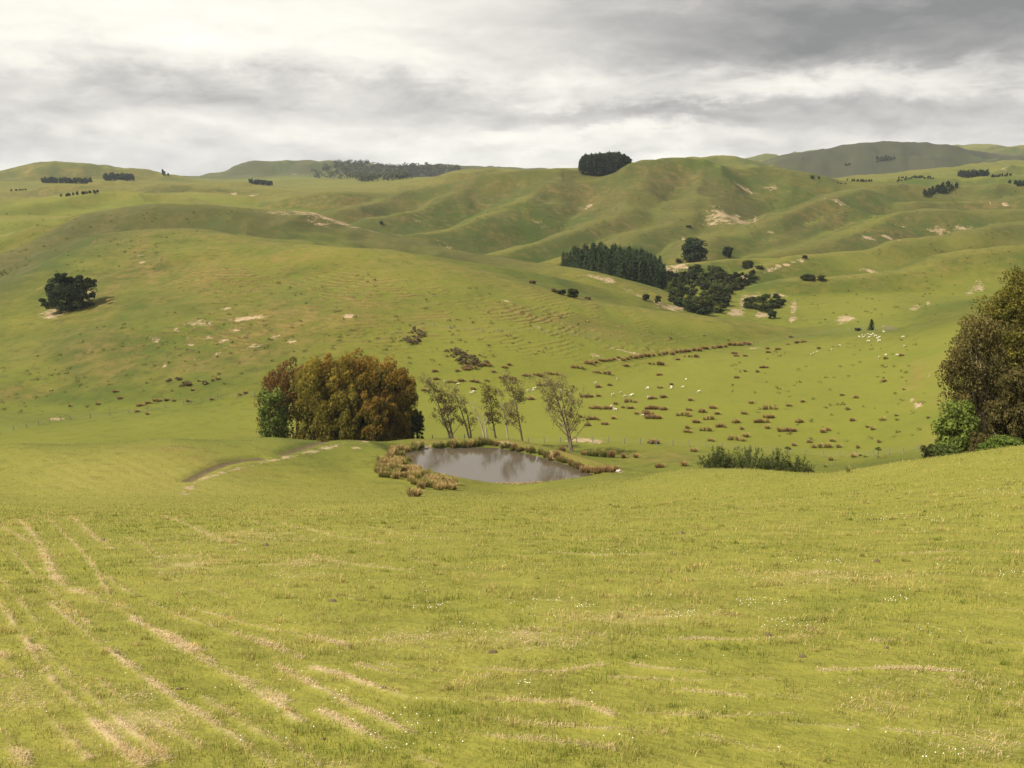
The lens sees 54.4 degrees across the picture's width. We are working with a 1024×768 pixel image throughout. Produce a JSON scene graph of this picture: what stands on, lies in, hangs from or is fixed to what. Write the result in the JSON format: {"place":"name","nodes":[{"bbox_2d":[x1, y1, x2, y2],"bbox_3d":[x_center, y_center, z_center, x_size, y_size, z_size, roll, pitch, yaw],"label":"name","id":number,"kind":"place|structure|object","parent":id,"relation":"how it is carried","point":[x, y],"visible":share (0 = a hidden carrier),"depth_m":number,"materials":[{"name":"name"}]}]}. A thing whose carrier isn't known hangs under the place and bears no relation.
{"place":"outdoors","nodes":[
{"label":"outdoors","id":0,"kind":"place"},
{"bbox_2d":[405,447,592,483],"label":"pond water","id":1,"kind":"structure","parent":0,"point":[495,465],"depth_m":181.80,"materials":[{"name":"liquid"}]},
{"bbox_2d":[0,141,1023,767],"bbox_3d":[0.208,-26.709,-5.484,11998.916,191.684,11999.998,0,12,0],"label":"ground","id":2,"kind":"structure","parent":0,"point":[442,241],"depth_m":227.74,"materials":[{"name":"plant"}]},
{"bbox_2d":[38,273,97,311],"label":"spreading conifer","id":3,"kind":"object","parent":2,"relation":"on","point":[68,294],"visible":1,"depth_m":385.78,"materials":[{"name":"green plant"}]},
{"bbox_2d":[70,393,254,419],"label":"wire fence","id":4,"kind":"object","parent":2,"relation":"on","point":[156,408],"visible":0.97,"depth_m":275.70,"materials":[{"name":"grey"}]},
{"bbox_2d":[256,387,289,437],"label":"green tree","id":5,"kind":"object","parent":2,"relation":"on","point":[269,399],"visible":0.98,"depth_m":207.26,"materials":[{"name":"green plant"}]},
{"bbox_2d":[253,356,320,440],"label":"bronze tree","id":6,"kind":"object","parent":2,"relation":"on","point":[282,382],"visible":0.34,"depth_m":213.38,"materials":[{"name":"brown plant"}]},
{"bbox_2d":[287,355,362,441],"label":"olive tree","id":7,"kind":"object","parent":2,"relation":"on","point":[301,375],"visible":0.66,"depth_m":204.59,"materials":[{"name":"green plant"}]},
{"bbox_2d":[304,351,374,439],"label":"bronze tree","id":8,"kind":"object","parent":2,"relation":"on","point":[352,364],"visible":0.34,"depth_m":206.52,"materials":[{"name":"brown plant"}]},
{"bbox_2d":[320,384,371,441],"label":"olive tree","id":9,"kind":"object","parent":2,"relation":"on","point":[345,416],"visible":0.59,"depth_m":202.36,"materials":[{"name":"green plant"}]},
{"bbox_2d":[309,347,403,440],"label":"bronze tree","id":10,"kind":"object","parent":2,"relation":"on","point":[382,366],"visible":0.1,"depth_m":208.83,"materials":[{"name":"brown plant"}]},
{"bbox_2d":[350,389,401,441],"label":"bronze tree","id":11,"kind":"object","parent":2,"relation":"on","point":[382,427],"visible":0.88,"depth_m":202.00,"materials":[{"name":"brown plant"}]},
{"bbox_2d":[347,355,415,440],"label":"bronze tree","id":12,"kind":"object","parent":2,"relation":"on","point":[401,376],"visible":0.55,"depth_m":205.53,"materials":[{"name":"brown plant"}]},
{"bbox_2d":[379,470,390,477],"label":"rush clump","id":13,"kind":"object","parent":2,"relation":"on","point":[386,472],"visible":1,"depth_m":153.25,"materials":[{"name":"plant"}]},
{"bbox_2d":[311,159,462,180],"bbox_3d":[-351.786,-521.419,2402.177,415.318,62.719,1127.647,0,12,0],"label":"forest","id":14,"kind":"object","parent":2,"relation":"on","point":[394,173],"visible":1,"depth_m":2806.36,"materials":[{"name":"green plant"}]},
{"bbox_2d":[391,471,400,478],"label":"rush clump","id":15,"kind":"object","parent":2,"relation":"on","point":[396,475],"visible":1,"depth_m":152.55,"materials":[{"name":"plant"}]},
{"bbox_2d":[375,367,418,439],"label":"bronze tree","id":16,"kind":"object","parent":2,"relation":"on","point":[409,381],"visible":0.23,"depth_m":210.63,"materials":[{"name":"brown plant"}]},
{"bbox_2d":[404,486,420,496],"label":"grass tussock","id":17,"kind":"object","parent":2,"relation":"on","point":[411,493],"depth_m":115.91,"materials":[{"name":"plant"}]},
{"bbox_2d":[408,442,420,450],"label":"rush clump","id":18,"kind":"object","parent":2,"relation":"on","point":[415,447],"visible":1,"depth_m":191.83,"materials":[{"name":"plant"}]},
{"bbox_2d":[409,477,422,484],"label":"rush clump","id":19,"kind":"object","parent":2,"relation":"on","point":[414,481],"visible":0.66,"depth_m":147.59,"materials":[{"name":"plant"}]},
{"bbox_2d":[411,411,424,438],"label":"bronze tree","id":20,"kind":"object","parent":2,"relation":"on","point":[417,425],"visible":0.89,"depth_m":208.53,"materials":[{"name":"green plant"}]},
{"bbox_2d":[416,480,425,488],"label":"rush clump","id":21,"kind":"object","parent":2,"relation":"on","point":[421,485],"visible":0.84,"depth_m":142.15,"materials":[{"name":"plant"}]},
{"bbox_2d":[422,478,433,487],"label":"rush clump","id":22,"kind":"object","parent":2,"relation":"on","point":[429,484],"visible":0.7,"depth_m":145.27,"materials":[{"name":"plant"}]},
{"bbox_2d":[432,481,445,489],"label":"rush clump","id":23,"kind":"object","parent":2,"relation":"on","point":[436,487],"visible":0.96,"depth_m":142.91,"materials":[{"name":"plant"}]},
{"bbox_2d":[417,372,465,438],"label":"gum tree","id":24,"kind":"object","parent":2,"relation":"on","point":[438,398],"visible":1,"depth_m":210.37,"materials":[{"name":"green plant"}]},
{"bbox_2d":[442,482,454,489],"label":"rush clump","id":25,"kind":"object","parent":2,"relation":"on","point":[449,486],"visible":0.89,"depth_m":145.37,"materials":[{"name":"plant"}]},
{"bbox_2d":[442,386,477,437],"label":"gum tree","id":26,"kind":"object","parent":2,"relation":"on","point":[455,389],"visible":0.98,"depth_m":211.63,"materials":[{"name":"green plant"}]},
{"bbox_2d":[470,400,489,437],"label":"gum tree","id":27,"kind":"object","parent":2,"relation":"on","point":[480,421],"visible":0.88,"depth_m":211.35,"materials":[{"name":"beige plant"}]},
{"bbox_2d":[479,382,502,437],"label":"gum tree","id":28,"kind":"object","parent":2,"relation":"on","point":[491,414],"visible":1,"depth_m":211.22,"materials":[{"name":"green plant"}]},
{"bbox_2d":[494,386,509,438],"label":"gum tree","id":29,"kind":"object","parent":2,"relation":"on","point":[502,394],"visible":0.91,"depth_m":210.97,"materials":[{"name":"green plant"}]},
{"bbox_2d":[0,186,1016,440],"bbox_3d":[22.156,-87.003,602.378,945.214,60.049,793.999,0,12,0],"label":"hill tussocks","id":30,"kind":"object","parent":2,"relation":"on","point":[492,322],"visible":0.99,"depth_m":335.07,"materials":[{"name":"plant"}]},
{"bbox_2d":[0,511,1023,767],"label":"dry straw","id":31,"kind":"object","parent":2,"relation":"on","point":[242,679],"visible":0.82,"depth_m":9.64,"materials":[{"name":"plant"}]},
{"bbox_2d":[500,369,526,440],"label":"gum tree","id":32,"kind":"object","parent":2,"relation":"on","point":[519,398],"visible":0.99,"depth_m":209.05,"materials":[{"name":"green plant"}]},
{"bbox_2d":[11,489,1023,756],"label":"clover flowers","id":33,"kind":"object","parent":2,"relation":"on","point":[525,679],"visible":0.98,"depth_m":13.37,"materials":[{"name":"beige plant"}]},
{"bbox_2d":[519,370,590,451],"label":"gum tree","id":34,"kind":"object","parent":2,"relation":"on","point":[570,401],"visible":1,"depth_m":204.23,"materials":[{"name":"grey plant"}]},
{"bbox_2d":[552,450,561,457],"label":"rush clump","id":35,"kind":"object","parent":2,"relation":"on","point":[555,453],"visible":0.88,"depth_m":185.96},
{"bbox_2d":[567,288,578,297],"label":"shrub","id":36,"kind":"object","parent":2,"relation":"on","point":[572,292],"visible":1,"depth_m":402.02,"materials":[{"name":"green plant"}]},
{"bbox_2d":[573,246,580,267],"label":"pine tree","id":37,"kind":"object","parent":2,"relation":"on","point":[576,253],"visible":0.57,"depth_m":594.92,"materials":[{"name":"green plant"}]},
{"bbox_2d":[575,249,585,269],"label":"pine tree","id":38,"kind":"object","parent":2,"relation":"on","point":[581,258],"visible":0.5,"depth_m":590.10,"materials":[{"name":"green plant"}]},
{"bbox_2d":[578,159,584,173],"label":"hilltop tree","id":39,"kind":"object","parent":2,"relation":"on","point":[581,168],"visible":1,"depth_m":998.70,"materials":[{"name":"green plant"}]},
{"bbox_2d":[581,249,589,269],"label":"pine tree","id":40,"kind":"object","parent":2,"relation":"on","point":[586,259],"visible":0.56,"depth_m":582.80,"materials":[{"name":"green plant"}]},
{"bbox_2d":[583,153,592,174],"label":"hilltop tree","id":41,"kind":"object","parent":2,"relation":"on","point":[587,163],"visible":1,"depth_m":997.43,"materials":[{"name":"green plant"}]},
{"bbox_2d":[584,247,593,269],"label":"pine tree","id":42,"kind":"object","parent":2,"relation":"on","point":[589,256],"visible":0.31,"depth_m":578.53,"materials":[{"name":"green plant"}]},
{"bbox_2d":[588,247,597,271],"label":"pine tree","id":43,"kind":"object","parent":2,"relation":"on","point":[593,261],"visible":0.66,"depth_m":570.95,"materials":[{"name":"green plant"}]},
{"bbox_2d":[588,153,598,174],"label":"hilltop tree","id":44,"kind":"object","parent":2,"relation":"on","point":[592,163],"visible":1,"depth_m":998.07,"materials":[{"name":"green plant"}]},
{"bbox_2d":[593,153,603,175],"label":"hilltop tree","id":45,"kind":"object","parent":2,"relation":"on","point":[599,166],"visible":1,"depth_m":997.56,"materials":[{"name":"green plant"}]},
{"bbox_2d":[593,248,604,272],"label":"pine tree","id":46,"kind":"object","parent":2,"relation":"on","point":[599,261],"visible":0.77,"depth_m":565.42,"materials":[{"name":"green plant"}]},
{"bbox_2d":[599,449,606,456],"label":"rush clump","id":47,"kind":"object","parent":2,"relation":"on","point":[602,453],"visible":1,"depth_m":202.83,"materials":[{"name":"plant"}]},
{"bbox_2d":[600,153,609,175],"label":"hilltop tree","id":48,"kind":"object","parent":2,"relation":"on","point":[605,157],"visible":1,"depth_m":996.86,"materials":[{"name":"green plant"}]},
{"bbox_2d":[600,252,614,274],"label":"pine tree","id":49,"kind":"object","parent":2,"relation":"on","point":[606,267],"visible":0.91,"depth_m":559.84,"materials":[{"name":"green plant"}]},
{"bbox_2d":[605,151,614,173],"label":"hilltop tree","id":50,"kind":"object","parent":2,"relation":"on","point":[609,168],"visible":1,"depth_m":996.75,"materials":[{"name":"green plant"}]},
{"bbox_2d":[603,250,616,275],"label":"pine tree","id":51,"kind":"object","parent":2,"relation":"on","point":[610,252],"visible":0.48,"depth_m":565.28,"materials":[{"name":"green plant"}]},
{"bbox_2d":[607,449,615,457],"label":"rush clump","id":52,"kind":"object","parent":2,"relation":"on","point":[611,454],"visible":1,"depth_m":202.91,"materials":[{"name":"plant"}]},
{"bbox_2d":[609,252,619,276],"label":"pine tree","id":53,"kind":"object","parent":2,"relation":"on","point":[614,266],"visible":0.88,"depth_m":560.31,"materials":[{"name":"green plant"}]},
{"bbox_2d":[611,152,619,171],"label":"hilltop tree","id":54,"kind":"object","parent":2,"relation":"on","point":[616,163],"visible":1,"depth_m":996.80,"materials":[{"name":"green plant"}]},
{"bbox_2d":[614,253,626,278],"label":"pine tree","id":55,"kind":"object","parent":2,"relation":"on","point":[620,273],"visible":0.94,"depth_m":555.22,"materials":[{"name":"green plant"}]},
{"bbox_2d":[618,154,625,168],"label":"hilltop tree","id":56,"kind":"object","parent":2,"relation":"on","point":[621,159],"visible":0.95,"depth_m":998.07,"materials":[{"name":"green plant"}]},
{"bbox_2d":[620,257,634,280],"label":"pine tree","id":57,"kind":"object","parent":2,"relation":"on","point":[629,271],"visible":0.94,"depth_m":555.78,"materials":[{"name":"green plant"}]},
{"bbox_2d":[623,254,631,278],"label":"pine tree","id":58,"kind":"object","parent":2,"relation":"on","point":[625,259],"visible":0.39,"depth_m":561.34,"materials":[{"name":"green plant"}]},
{"bbox_2d":[631,254,637,281],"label":"pine tree","id":59,"kind":"object","parent":2,"relation":"on","point":[634,264],"visible":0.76,"depth_m":561.01,"materials":[{"name":"green plant"}]},
{"bbox_2d":[634,259,647,283],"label":"pine tree","id":60,"kind":"object","parent":2,"relation":"on","point":[640,278],"visible":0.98,"depth_m":555.65,"materials":[{"name":"green plant"}]},
{"bbox_2d":[643,260,653,285],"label":"pine tree","id":61,"kind":"object","parent":2,"relation":"on","point":[649,279],"visible":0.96,"depth_m":556.91,"materials":[{"name":"green plant"}]},
{"bbox_2d":[644,414,662,418],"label":"rush clump","id":62,"kind":"object","parent":2,"relation":"on","point":[646,416],"visible":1,"depth_m":250.24,"materials":[{"name":"plant"}]},
{"bbox_2d":[651,265,661,287],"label":"pine tree","id":63,"kind":"object","parent":2,"relation":"on","point":[656,282],"visible":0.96,"depth_m":555.71,"materials":[{"name":"green plant"}]},
{"bbox_2d":[660,269,667,288],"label":"pine tree","id":64,"kind":"object","parent":2,"relation":"on","point":[664,286],"visible":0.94,"depth_m":561.54,"materials":[{"name":"green plant"}]},
{"bbox_2d":[428,434,918,456],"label":"wire fence","id":65,"kind":"object","parent":2,"relation":"on","point":[839,455],"visible":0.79,"depth_m":218.35,"materials":[{"name":"grey"}]},
{"bbox_2d":[671,292,683,300],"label":"gully bush","id":66,"kind":"object","parent":2,"relation":"on","point":[677,295],"visible":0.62,"depth_m":480.32,"materials":[{"name":"green plant"}]},
{"bbox_2d":[672,298,682,305],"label":"gully bush","id":67,"kind":"object","parent":2,"relation":"on","point":[676,302],"visible":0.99,"depth_m":473.72,"materials":[{"name":"green plant"}]},
{"bbox_2d":[676,283,687,290],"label":"gully bush","id":68,"kind":"object","parent":2,"relation":"on","point":[680,286],"visible":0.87,"depth_m":545.41,"materials":[{"name":"green plant"}]},
{"bbox_2d":[683,303,699,312],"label":"gully bush","id":69,"kind":"object","parent":2,"relation":"on","point":[690,307],"visible":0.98,"depth_m":463.12,"materials":[{"name":"green plant"}]},
{"bbox_2d":[688,268,698,278],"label":"gully bush","id":70,"kind":"object","parent":2,"relation":"on","point":[694,272],"visible":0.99,"depth_m":611.54,"materials":[{"name":"green plant"}]},
{"bbox_2d":[680,237,708,261],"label":"round tree","id":71,"kind":"object","parent":2,"relation":"on","point":[696,248],"visible":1,"depth_m":647.02,"materials":[{"name":"green plant"}]},
{"bbox_2d":[692,300,704,307],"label":"gully bush","id":72,"kind":"object","parent":2,"relation":"on","point":[698,303],"visible":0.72,"depth_m":467.29,"materials":[{"name":"green plant"}]},
{"bbox_2d":[697,306,712,314],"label":"gully bush","id":73,"kind":"object","parent":2,"relation":"on","point":[706,309],"visible":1,"depth_m":459.36,"materials":[{"name":"green plant"}]},
{"bbox_2d":[699,281,710,288],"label":"gully bush","id":74,"kind":"object","parent":2,"relation":"on","point":[704,284],"visible":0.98,"depth_m":565.48,"materials":[{"name":"green plant"}]},
{"bbox_2d":[707,272,720,281],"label":"gully bush","id":75,"kind":"object","parent":2,"relation":"on","point":[715,276],"visible":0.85,"depth_m":586.28,"materials":[{"name":"green plant"}]},
{"bbox_2d":[709,267,723,275],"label":"round tree","id":76,"kind":"object","parent":2,"relation":"on","point":[715,269],"visible":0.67,"depth_m":594.40,"materials":[{"name":"green plant"}]},
{"bbox_2d":[696,445,737,468],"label":"willow shrub","id":77,"kind":"object","parent":2,"relation":"on","point":[716,459],"visible":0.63,"depth_m":144.40,"materials":[{"name":"green plant"}]},
{"bbox_2d":[711,286,722,292],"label":"gully bush","id":78,"kind":"object","parent":2,"relation":"on","point":[716,289],"visible":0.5,"depth_m":528.74,"materials":[{"name":"green plant"}]},
{"bbox_2d":[713,307,725,312],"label":"gully bush","id":79,"kind":"object","parent":2,"relation":"on","point":[718,309],"visible":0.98,"depth_m":472.76,"materials":[{"name":"green plant"}]},
{"bbox_2d":[718,296,727,303],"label":"gully bush","id":80,"kind":"object","parent":2,"relation":"on","point":[723,300],"visible":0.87,"depth_m":495.78,"materials":[{"name":"green plant"}]},
{"bbox_2d":[723,284,731,293],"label":"gully bush","id":81,"kind":"object","parent":2,"relation":"on","point":[727,288],"visible":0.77,"depth_m":543.00,"materials":[{"name":"green plant"}]},
{"bbox_2d":[722,246,733,256],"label":"round tree","id":82,"kind":"object","parent":2,"relation":"on","point":[727,251],"visible":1,"depth_m":679.93,"materials":[{"name":"green plant"}]},
{"bbox_2d":[730,282,741,289],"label":"gully bush","id":83,"kind":"object","parent":2,"relation":"on","point":[734,286],"visible":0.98,"depth_m":560.92,"materials":[{"name":"green plant"}]},
{"bbox_2d":[727,434,745,441],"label":"rush clump","id":84,"kind":"object","parent":2,"relation":"on","point":[730,437],"visible":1,"depth_m":228.12,"materials":[{"name":"plant"}]},
{"bbox_2d":[742,260,753,268],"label":"shrub","id":85,"kind":"object","parent":2,"relation":"on","point":[748,264],"visible":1,"depth_m":618.05,"materials":[{"name":"green plant"}]},
{"bbox_2d":[728,445,771,469],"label":"willow shrub","id":86,"kind":"object","parent":2,"relation":"on","point":[742,463],"visible":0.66,"depth_m":144.76,"materials":[{"name":"green plant"}]},
{"bbox_2d":[756,295,766,302],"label":"gully bush","id":87,"kind":"object","parent":2,"relation":"on","point":[762,298],"visible":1,"depth_m":510.25,"materials":[{"name":"green plant"}]},
{"bbox_2d":[753,418,769,422],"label":"rush clump","id":88,"kind":"object","parent":2,"relation":"on","point":[760,420],"visible":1,"depth_m":245.85,"materials":[{"name":"plant"}]},
{"bbox_2d":[762,404,777,409],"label":"rush clump","id":89,"kind":"object","parent":2,"relation":"on","point":[764,407],"visible":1,"depth_m":259.24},
{"bbox_2d":[767,310,776,317],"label":"gully bush","id":90,"kind":"object","parent":2,"relation":"on","point":[772,313],"visible":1,"depth_m":466.35,"materials":[{"name":"green plant"}]},
{"bbox_2d":[760,447,790,471],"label":"willow shrub","id":91,"kind":"object","parent":2,"relation":"on","point":[778,465],"visible":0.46,"depth_m":144.71,"materials":[{"name":"green plant"}]},
{"bbox_2d":[776,427,796,431],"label":"rush clump","id":92,"kind":"object","parent":2,"relation":"on","point":[779,429],"visible":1,"depth_m":237.38,"materials":[{"name":"plant"}]},
{"bbox_2d":[782,454,814,472],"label":"willow shrub","id":93,"kind":"object","parent":2,"relation":"on","point":[798,468],"visible":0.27,"depth_m":144.77,"materials":[{"name":"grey plant"}]},
{"bbox_2d":[800,274,815,280],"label":"shrub","id":94,"kind":"object","parent":2,"relation":"on","point":[809,277],"visible":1,"depth_m":546.57,"materials":[{"name":"green plant"}]},
{"bbox_2d":[810,443,832,447],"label":"rush clump","id":95,"kind":"object","parent":2,"relation":"on","point":[820,445],"visible":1,"depth_m":222.00,"materials":[{"name":"plant"}]},
{"bbox_2d":[867,319,874,329],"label":"young conifer","id":96,"kind":"object","parent":2,"relation":"on","point":[871,325],"visible":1,"depth_m":396.12,"materials":[{"name":"green plant"}]},
{"bbox_2d":[920,444,934,457],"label":"shrub","id":97,"kind":"object","parent":2,"relation":"on","point":[926,452],"visible":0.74,"depth_m":102.20,"materials":[{"name":"green plant"}]},
{"bbox_2d":[928,443,961,455],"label":"shrub","id":98,"kind":"object","parent":2,"relation":"on","point":[944,450],"visible":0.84,"depth_m":99.04,"materials":[{"name":"green plant"}]},
{"bbox_2d":[930,398,980,456],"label":"leafy bush","id":99,"kind":"object","parent":2,"relation":"on","point":[956,429],"visible":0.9,"depth_m":108.10,"materials":[{"name":"green plant"}]},
{"bbox_2d":[935,311,1015,450],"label":"tall gum tree","id":100,"kind":"object","parent":2,"relation":"on","point":[978,384],"visible":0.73,"depth_m":113.94,"materials":[{"name":"green plant"}]},
{"bbox_2d":[968,431,984,451],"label":"shrub","id":101,"kind":"object","parent":2,"relation":"on","point":[975,440],"visible":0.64,"depth_m":103.18,"materials":[{"name":"brown plant"}]},
{"bbox_2d":[975,442,996,450],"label":"leafy bush","id":102,"kind":"object","parent":2,"relation":"on","point":[985,445],"visible":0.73,"depth_m":97.08,"materials":[{"name":"green plant"}]},
{"bbox_2d":[951,267,1023,447],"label":"tall gum tree","id":103,"kind":"object","parent":2,"relation":"on","point":[1010,300],"visible":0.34,"depth_m":120.85,"materials":[{"name":"green plant"}]},
{"bbox_2d":[984,354,1023,442],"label":"tall gum tree","id":104,"kind":"object","parent":2,"relation":"on","point":[1010,422],"visible":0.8,"depth_m":109.84,"materials":[{"name":"green plant"}]},
{"bbox_2d":[985,434,1023,447],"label":"leafy bush","id":105,"kind":"object","parent":2,"relation":"on","point":[999,441],"visible":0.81,"depth_m":94.81,"materials":[{"name":"green plant"}]},
{"bbox_2d":[0,0,1023,175],"label":"sky","id":106,"kind":"structure","parent":0,"point":[176,87],"materials":[{"name":"grey"}]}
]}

